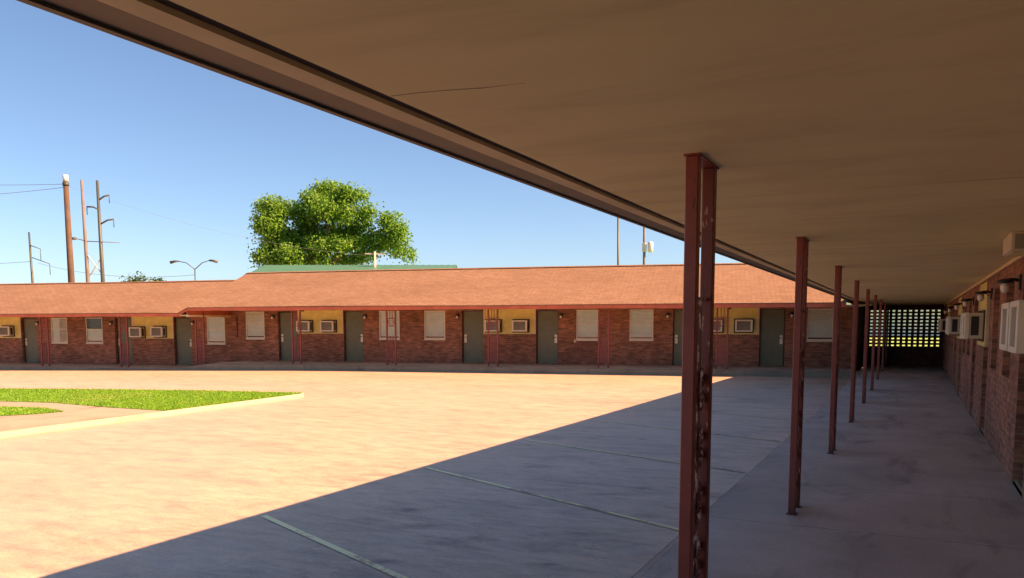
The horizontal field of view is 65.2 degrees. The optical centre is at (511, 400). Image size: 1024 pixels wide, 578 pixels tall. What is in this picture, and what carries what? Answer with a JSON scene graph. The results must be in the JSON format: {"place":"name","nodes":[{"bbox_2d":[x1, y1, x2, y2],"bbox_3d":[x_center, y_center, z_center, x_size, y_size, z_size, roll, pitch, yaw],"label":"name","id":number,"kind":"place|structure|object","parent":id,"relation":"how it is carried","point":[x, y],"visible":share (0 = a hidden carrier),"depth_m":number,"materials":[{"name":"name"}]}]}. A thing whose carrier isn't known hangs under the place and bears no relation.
{"place":"outdoors","nodes":[
{"label":"outdoors","id":0,"kind":"place"},
{"bbox_2d":[0,401,191,431],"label":"path","id":1,"kind":"structure","parent":0,"point":[71,413],"depth_m":14.08,"materials":[{"name":"beige concrete"}]},
{"bbox_2d":[0,405,62,415],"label":"turf","id":2,"kind":"structure","parent":1,"relation":"on","point":[22,410],"depth_m":14.68,"materials":[{"name":"plant"}]},
{"bbox_2d":[0,387,300,410],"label":"turf","id":3,"kind":"structure","parent":1,"relation":"on","point":[117,398],"depth_m":17.09,"materials":[{"name":"green plant"}]},
{"bbox_2d":[0,0,741,283],"label":"sky","id":4,"kind":"structure","parent":0,"point":[160,134],"materials":[{"name":"blue"}]},
{"bbox_2d":[0,335,893,577],"bbox_3d":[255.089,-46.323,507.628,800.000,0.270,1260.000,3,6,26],"label":"courtyard pavement","id":5,"kind":"structure","parent":0,"point":[341,459],"depth_m":8.83,"materials":[{"name":"concrete"}]},
{"bbox_2d":[28,232,50,282],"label":"power pole","id":6,"kind":"object","parent":5,"relation":"on","point":[31,264],"visible":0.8,"depth_m":109.94,"materials":[{"name":"grey metal"}]},
{"bbox_2d":[62,174,74,282],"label":"utility pole","id":7,"kind":"object","parent":5,"relation":"on","point":[69,251],"visible":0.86,"depth_m":41.92,"materials":[{"name":"brown wood"}]},
{"bbox_2d":[2,187,62,193],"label":"overhead wire","id":8,"kind":"object","parent":7,"relation":"attached to","point":[28,191],"visible":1,"depth_m":42.04,"materials":[{"name":"black metal"}]},
{"bbox_2d":[75,188,357,254],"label":"overhead wire","id":9,"kind":"object","parent":7,"relation":"attached to","point":[206,228],"visible":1,"depth_m":45.20,"materials":[{"name":"black metal"}]},
{"bbox_2d":[72,180,119,281],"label":"utility pole","id":10,"kind":"structure","parent":5,"relation":"on","point":[101,270],"depth_m":79.92,"materials":[{"name":"wood"},{"name":"grey steel"}]},
{"bbox_2d":[119,271,148,281],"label":"tree","id":11,"kind":"object","parent":5,"relation":"on","point":[137,279],"visible":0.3,"depth_m":94.89,"materials":[{"name":"green plant"}]},
{"bbox_2d":[0,389,303,437],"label":"kerb","id":12,"kind":"structure","parent":5,"relation":"on","point":[97,422],"depth_m":13.97,"materials":[{"name":"beige concrete"}]},
{"bbox_2d":[142,276,165,280],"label":"tree","id":13,"kind":"object","parent":5,"relation":"on","point":[160,279],"visible":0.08,"depth_m":95.03,"materials":[{"name":"green plant"}]},
{"bbox_2d":[170,260,217,279],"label":"street lamp","id":14,"kind":"object","parent":5,"relation":"on","point":[174,261],"visible":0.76,"depth_m":89.92,"materials":[{"name":"grey metal"}]},
{"bbox_2d":[39,263,187,276],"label":"overhead wire","id":15,"kind":"object","parent":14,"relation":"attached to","point":[109,275],"visible":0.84,"depth_m":100.11,"materials":[{"name":"black metal"}]},
{"bbox_2d":[246,177,420,268],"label":"tree","id":16,"kind":"object","parent":5,"relation":"on","point":[333,203],"visible":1,"depth_m":57.03,"materials":[{"name":"green plant"}]},
{"bbox_2d":[261,515,407,577],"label":"parking line","id":17,"kind":"object","parent":5,"relation":"on","point":[352,555],"visible":1,"depth_m":5.85,"materials":[{"name":"white paint"}]},
{"bbox_2d":[0,361,857,371],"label":"raised walkway","id":18,"kind":"structure","parent":5,"relation":"on","point":[435,364],"depth_m":29.68,"materials":[{"name":"concrete"}]},
{"bbox_2d":[39,317,50,365],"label":"iron column","id":19,"kind":"structure","parent":18,"relation":"on","point":[44,346],"depth_m":33.03,"materials":[{"name":"red metal"}]},
{"bbox_2d":[118,316,129,366],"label":"iron column","id":20,"kind":"structure","parent":18,"relation":"on","point":[125,359],"depth_m":32.08,"materials":[{"name":"red metal"}]},
{"bbox_2d":[194,313,205,364],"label":"iron column","id":21,"kind":"structure","parent":18,"relation":"on","point":[198,347],"depth_m":31.21,"materials":[{"name":"red metal"}]},
{"bbox_2d":[291,310,301,363],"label":"iron column","id":22,"kind":"structure","parent":18,"relation":"on","point":[294,348],"depth_m":30.16,"materials":[{"name":"red metal"}]},
{"bbox_2d":[386,310,396,364],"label":"iron column","id":23,"kind":"structure","parent":18,"relation":"on","point":[389,347],"depth_m":29.22,"materials":[{"name":"red metal"}]},
{"bbox_2d":[487,309,498,365],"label":"iron column","id":24,"kind":"structure","parent":18,"relation":"on","point":[492,349],"depth_m":28.28,"materials":[{"name":"red metal"}]},
{"bbox_2d":[597,308,609,367],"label":"iron column","id":25,"kind":"structure","parent":18,"relation":"on","point":[599,323],"depth_m":27.30,"materials":[{"name":"red metal"}]},
{"bbox_2d":[715,308,728,368],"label":"iron column","id":26,"kind":"structure","parent":18,"relation":"on","point":[726,349],"depth_m":26.34,"materials":[{"name":"red metal"}]},
{"bbox_2d":[0,364,858,377],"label":"kerb","id":27,"kind":"structure","parent":5,"relation":"on","point":[822,374],"depth_m":27.89,"materials":[{"name":"concrete"}]},
{"bbox_2d":[0,263,865,370],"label":"motel wing","id":28,"kind":"structure","parent":5,"relation":"on","point":[428,305],"depth_m":30.31,"materials":[{"name":"red brick"}]},
{"bbox_2d":[0,325,14,336],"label":"air conditioner","id":29,"kind":"object","parent":28,"relation":"attached to","point":[7,331],"visible":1,"depth_m":35.51,"materials":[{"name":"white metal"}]},
{"bbox_2d":[23,318,38,362],"bbox_3d":[-21.356,-2.664,35.572,0.840,2.000,0.180,1,6,14],"label":"door","id":30,"kind":"structure","parent":28,"relation":"in","point":[29,327],"depth_m":35.60,"materials":[{"name":"metal"}]},
{"bbox_2d":[51,318,67,343],"bbox_3d":[-19.823,-3.059,35.035,0.870,1.135,0.103,1,6,14],"label":"window","id":31,"kind":"structure","parent":28,"relation":"in","point":[58,325],"depth_m":35.08,"materials":[{"name":"white glass"}]},
{"bbox_2d":[86,318,102,343],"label":"window","id":32,"kind":"structure","parent":28,"relation":"in","point":[94,332],"depth_m":34.65,"materials":[{"name":"white glass"}]},
{"bbox_2d":[116,318,132,364],"bbox_3d":[-16.603,-2.553,34.357,0.840,2.000,0.180,1,6,14],"label":"door","id":33,"kind":"structure","parent":28,"relation":"in","point":[123,334],"depth_m":34.37,"materials":[{"name":"black metal"}]},
{"bbox_2d":[129,326,145,337],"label":"air conditioner","id":34,"kind":"object","parent":28,"relation":"attached to","point":[137,331],"visible":1,"depth_m":33.84,"materials":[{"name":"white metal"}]},
{"bbox_2d":[150,326,166,337],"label":"air conditioner","id":35,"kind":"object","parent":28,"relation":"attached to","point":[158,331],"visible":1,"depth_m":33.58,"materials":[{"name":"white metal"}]},
{"bbox_2d":[175,318,191,364],"bbox_3d":[-13.772,-2.488,33.637,0.840,2.000,0.180,1,6,14],"label":"door","id":36,"kind":"structure","parent":28,"relation":"in","point":[182,325],"depth_m":33.67,"materials":[{"name":"metal"}]},
{"bbox_2d":[207,317,225,344],"bbox_3d":[-12.252,-2.884,33.115,0.870,1.135,0.095,1,6,14],"label":"window","id":37,"kind":"structure","parent":28,"relation":"in","point":[215,325],"depth_m":33.15,"materials":[{"name":"white glass"}]},
{"bbox_2d":[246,312,264,339],"bbox_3d":[-10.477,-3.062,32.642,0.870,1.135,0.095,1,6,14],"label":"window","id":38,"kind":"structure","parent":28,"relation":"in","point":[251,317],"depth_m":32.68,"materials":[{"name":"white metal"}]},
{"bbox_2d":[279,312,297,360],"bbox_3d":[-9.040,-2.598,32.419,0.840,2.000,0.180,1,6,14],"label":"door","id":39,"kind":"structure","parent":28,"relation":"in","point":[284,317],"depth_m":32.45,"materials":[{"name":"green wood"}]},
{"bbox_2d":[296,320,313,332],"bbox_3d":[-8.281,-2.978,32.027,0.660,0.500,0.425,1,6,14],"label":"air conditioner","id":40,"kind":"object","parent":28,"relation":"attached to","point":[306,326],"visible":0.83,"depth_m":31.87,"materials":[{"name":"white metal"}]},
{"bbox_2d":[320,320,336,332],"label":"air conditioner","id":41,"kind":"object","parent":28,"relation":"attached to","point":[328,326],"visible":1,"depth_m":31.62,"materials":[{"name":"white metal"}]},
{"bbox_2d":[344,311,363,361],"bbox_3d":[-6.241,-2.533,31.709,0.840,2.000,0.180,1,6,14],"label":"door","id":42,"kind":"structure","parent":28,"relation":"in","point":[354,352],"depth_m":31.72,"materials":[{"name":"green wood"}]},
{"bbox_2d":[379,311,399,339],"bbox_3d":[-4.780,-2.930,31.194,0.870,1.135,0.095,1,6,14],"label":"window","id":43,"kind":"structure","parent":28,"relation":"in","point":[382,314],"depth_m":31.24,"materials":[{"name":"white metal"}]},
{"bbox_2d":[424,311,445,339],"bbox_3d":[-2.970,-2.888,30.735,0.870,1.135,0.095,1,6,14],"label":"window","id":44,"kind":"structure","parent":28,"relation":"in","point":[434,321],"depth_m":30.77,"materials":[{"name":"white metal"}]},
{"bbox_2d":[463,311,482,363],"bbox_3d":[-1.482,-2.423,30.499,0.840,2.000,0.180,1,6,14],"label":"door","id":45,"kind":"structure","parent":28,"relation":"in","point":[472,320],"depth_m":30.51,"materials":[{"name":"green wood"}]},
{"bbox_2d":[484,319,501,332],"bbox_3d":[-0.704,-2.813,30.101,0.660,0.500,0.425,1,6,14],"label":"air conditioner","id":46,"kind":"object","parent":28,"relation":"attached to","point":[492,329],"visible":0.81,"depth_m":29.96,"materials":[{"name":"white metal"}]},
{"bbox_2d":[512,319,529,332],"bbox_3d":[0.323,-2.789,29.840,0.660,0.500,0.425,1,6,14],"label":"air conditioner","id":47,"kind":"object","parent":28,"relation":"attached to","point":[520,325],"visible":1,"depth_m":29.69,"materials":[{"name":"white metal"}]},
{"bbox_2d":[537,310,557,363],"bbox_3d":[1.333,-2.357,29.782,0.840,2.000,0.180,1,6,14],"label":"door","id":48,"kind":"structure","parent":28,"relation":"in","point":[547,320],"depth_m":29.80,"materials":[{"name":"green wood"}]},
{"bbox_2d":[576,310,597,340],"bbox_3d":[2.778,-2.755,29.274,0.870,1.135,0.095,1,6,14],"label":"window","id":49,"kind":"structure","parent":28,"relation":"in","point":[586,320],"depth_m":29.32,"materials":[{"name":"white metal"}]},
{"bbox_2d":[629,309,653,340],"bbox_3d":[4.658,-2.711,28.796,0.870,1.135,0.095,1,6,14],"label":"window","id":50,"kind":"structure","parent":28,"relation":"in","point":[641,320],"depth_m":28.83,"materials":[{"name":"white metal"}]},
{"bbox_2d":[673,310,682,365],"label":"door","id":51,"kind":"structure","parent":28,"relation":"in","point":[677,314],"depth_m":28.62,"materials":[{"name":"grey metal"}]},
{"bbox_2d":[713,319,723,332],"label":"air conditioner","id":52,"kind":"object","parent":28,"relation":"attached to","point":[720,328],"visible":0.38,"depth_m":27.94,"materials":[{"name":"white metal"}]},
{"bbox_2d":[734,319,753,332],"bbox_3d":[8.075,-2.609,27.871,0.660,0.500,0.425,1,6,14],"label":"air conditioner","id":53,"kind":"object","parent":28,"relation":"attached to","point":[743,325],"visible":1,"depth_m":27.72,"materials":[{"name":"white metal"}]},
{"bbox_2d":[759,309,785,366],"bbox_3d":[9.039,-2.179,27.825,0.840,2.000,0.180,1,6,14],"label":"door","id":54,"kind":"structure","parent":28,"relation":"in","point":[772,321],"depth_m":27.84,"materials":[{"name":"black metal"}]},
{"bbox_2d":[807,308,833,341],"bbox_3d":[10.528,-2.576,27.305,0.870,1.135,0.095,1,6,14],"label":"window","id":55,"kind":"structure","parent":28,"relation":"in","point":[815,329],"depth_m":27.34,"materials":[{"name":"white metal"}]},
{"bbox_2d":[17,0,1023,500],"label":"motel wing","id":56,"kind":"structure","parent":5,"relation":"on","point":[875,148],"depth_m":2.67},
{"bbox_2d":[938,319,945,331],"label":"air conditioner","id":57,"kind":"object","parent":56,"relation":"attached to","point":[942,325],"visible":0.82,"depth_m":25.47,"materials":[{"name":"white metal"}]},
{"bbox_2d":[947,315,960,335],"bbox_3d":[10.677,-1.801,19.174,0.425,0.500,0.660,3,6,26],"label":"air conditioner","id":58,"kind":"object","parent":56,"relation":"attached to","point":[953,325],"visible":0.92,"depth_m":18.96,"materials":[{"name":"white metal"}]},
{"bbox_2d":[953,303,963,309],"bbox_3d":[9.970,-2.120,17.870,0.218,0.188,0.160,3,6,26],"label":"wall lamp","id":59,"kind":"object","parent":56,"relation":"attached to","point":[956,306],"visible":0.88,"depth_m":17.85,"materials":[{"name":"black metal"}]},
{"bbox_2d":[961,297,973,306],"bbox_3d":[8.439,-1.832,14.825,0.218,0.188,0.160,3,6,26],"label":"wall lamp","id":60,"kind":"object","parent":56,"relation":"attached to","point":[965,302],"visible":1,"depth_m":14.80,"materials":[{"name":"white glass"}]},
{"bbox_2d":[960,311,980,340],"bbox_3d":[7.857,-1.270,13.565,0.425,0.500,0.660,3,6,26],"label":"air conditioner","id":61,"kind":"object","parent":56,"relation":"attached to","point":[961,321],"visible":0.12,"depth_m":13.72,"materials":[{"name":"white metal"}]},
{"bbox_2d":[962,310,989,341],"bbox_3d":[7.522,-1.206,12.897,0.425,0.500,0.660,3,6,26],"label":"air conditioner","id":62,"kind":"object","parent":56,"relation":"attached to","point":[973,326],"visible":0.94,"depth_m":12.68,"materials":[{"name":"white metal"}]},
{"bbox_2d":[975,288,992,301],"bbox_3d":[6.716,-1.507,11.398,0.218,0.188,0.160,3,6,26],"label":"wall lamp","id":63,"kind":"object","parent":56,"relation":"attached to","point":[980,297],"visible":1,"depth_m":11.37,"materials":[{"name":"white glass"}]},
{"bbox_2d":[999,302,1009,350],"bbox_3d":[4.599,-0.655,7.084,0.425,0.500,0.660,3,6,26],"label":"air conditioner","id":64,"kind":"object","parent":56,"relation":"attached to","point":[1004,325],"visible":0.34,"depth_m":7.36,"materials":[{"name":"white metal"}]},
{"bbox_2d":[996,274,1021,292],"bbox_3d":[5.186,-1.218,8.353,0.218,0.188,0.160,3,6,26],"label":"wall lamp","id":65,"kind":"object","parent":56,"relation":"attached to","point":[1005,286],"visible":1,"depth_m":8.32,"materials":[{"name":"white glass"}]},
{"bbox_2d":[1003,231,1023,256],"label":"ceiling fixture","id":66,"kind":"object","parent":56,"relation":"attached to","point":[1013,244],"visible":1,"depth_m":6.28,"materials":[{"name":"beige plastic"}]},
{"bbox_2d":[1007,300,1023,353],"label":"air conditioner","id":67,"kind":"object","parent":56,"relation":"attached to","point":[1016,332],"visible":1,"depth_m":6.27,"materials":[{"name":"white metal"}]},
{"bbox_2d":[1015,479,1022,492],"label":"door","id":68,"kind":"structure","parent":56,"relation":"in","point":[1019,483],"depth_m":8.02,"materials":[{"name":"green metal"}]},
{"bbox_2d":[423,467,678,529],"bbox_3d":[0.176,0.902,7.820,0.055,0.001,3.694,-4,7,-39],"label":"parking line","id":69,"kind":"object","parent":5,"relation":"on","point":[663,525],"visible":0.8,"depth_m":7.48,"materials":[{"name":"white paint"}]},
{"bbox_2d":[529,440,743,472],"bbox_3d":[1.396,0.678,10.180,0.050,0.001,3.500,-5,7,-43],"label":"parking line","id":70,"kind":"object","parent":5,"relation":"on","point":[631,455],"visible":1,"depth_m":10.13,"materials":[{"name":"white paint"}]},
{"bbox_2d":[599,420,776,440],"bbox_3d":[2.602,0.451,12.579,0.050,0.001,3.510,-5,7,-42],"label":"parking line","id":71,"kind":"object","parent":5,"relation":"on","point":[680,429],"visible":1,"depth_m":12.56,"materials":[{"name":"white paint"}]},
{"bbox_2d":[645,406,803,420],"bbox_3d":[3.799,0.225,14.960,0.050,0.001,3.493,-5,7,-43],"label":"parking line","id":72,"kind":"object","parent":5,"relation":"on","point":[725,413],"visible":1,"depth_m":14.65,"materials":[{"name":"white paint"}]},
{"bbox_2d":[631,380,850,577],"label":"kerb","id":73,"kind":"structure","parent":5,"relation":"on","point":[651,562],"depth_m":7.55,"materials":[{"name":"grey concrete"}]},
{"bbox_2d":[640,365,1023,577],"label":"covered walkway","id":74,"kind":"structure","parent":5,"relation":"on","point":[909,478],"depth_m":7.30,"materials":[{"name":"concrete"}]},
{"bbox_2d":[678,152,718,577],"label":"iron column","id":75,"kind":"structure","parent":74,"relation":"on","point":[696,402],"depth_m":3.58,"materials":[{"name":"red metal"}]},
{"bbox_2d":[786,237,809,515],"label":"iron column","id":76,"kind":"structure","parent":74,"relation":"on","point":[801,280],"depth_m":6.82,"materials":[{"name":"red metal"}]},
{"bbox_2d":[827,266,842,453],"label":"iron column","id":77,"kind":"structure","parent":74,"relation":"on","point":[835,358],"depth_m":10.04,"materials":[{"name":"red metal"}]},
{"bbox_2d":[848,280,859,422],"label":"iron column","id":78,"kind":"structure","parent":74,"relation":"on","point":[854,350],"depth_m":13.26,"materials":[{"name":"red metal"}]},
{"bbox_2d":[862,289,869,403],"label":"iron column","id":79,"kind":"structure","parent":74,"relation":"on","point":[865,346],"depth_m":16.49,"materials":[{"name":"red metal"}]},
{"bbox_2d":[869,295,877,390],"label":"iron column","id":80,"kind":"structure","parent":74,"relation":"on","point":[873,343],"depth_m":19.72,"materials":[{"name":"red metal"}]},
{"bbox_2d":[876,299,882,378],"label":"iron column","id":81,"kind":"structure","parent":74,"relation":"on","point":[879,338],"depth_m":22.95,"materials":[{"name":"red metal"}]},
{"bbox_2d":[881,302,885,370],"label":"iron column","id":82,"kind":"structure","parent":74,"relation":"on","point":[883,342],"depth_m":26.19,"materials":[{"name":"red metal"}]},
{"bbox_2d":[885,305,888,365],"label":"iron column","id":83,"kind":"structure","parent":74,"relation":"on","point":[887,335],"depth_m":29.41,"materials":[{"name":"red metal"}]},
{"bbox_2d":[862,305,944,367],"bbox_3d":[14.534,-2.374,29.777,2.700,2.352,0.110,3,6,26],"label":"brick screen","id":84,"kind":"object","parent":74,"relation":"on","point":[916,355],"visible":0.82,"depth_m":29.62,"materials":[{"name":"brown brick"}]},
{"bbox_2d":[846,303,940,335],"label":"warehouse","id":85,"kind":"structure","parent":0,"point":[905,321],"depth_m":121.44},
{"bbox_2d":[869,335,938,345],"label":"lawn","id":86,"kind":"structure","parent":0,"point":[904,341],"depth_m":78.09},
{"bbox_2d":[252,264,456,271],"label":"shed","id":87,"kind":"structure","parent":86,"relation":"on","point":[281,268],"depth_m":49.75,"materials":[{"name":"green metal"}]},
{"bbox_2d":[365,252,384,266],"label":"utility pole","id":88,"kind":"object","parent":86,"relation":"on","point":[374,253],"visible":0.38,"depth_m":49.99,"materials":[{"name":"white wood"}]},
{"bbox_2d":[617,218,618,264],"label":"mast","id":89,"kind":"object","parent":86,"relation":"on","point":[617,241],"visible":0.19,"depth_m":60.17,"materials":[{"name":"grey metal"}]},
{"bbox_2d":[642,227,652,264],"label":"utility pole","id":90,"kind":"object","parent":86,"relation":"on","point":[644,246],"visible":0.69,"depth_m":59.99,"materials":[{"name":"white metal"}]}
]}

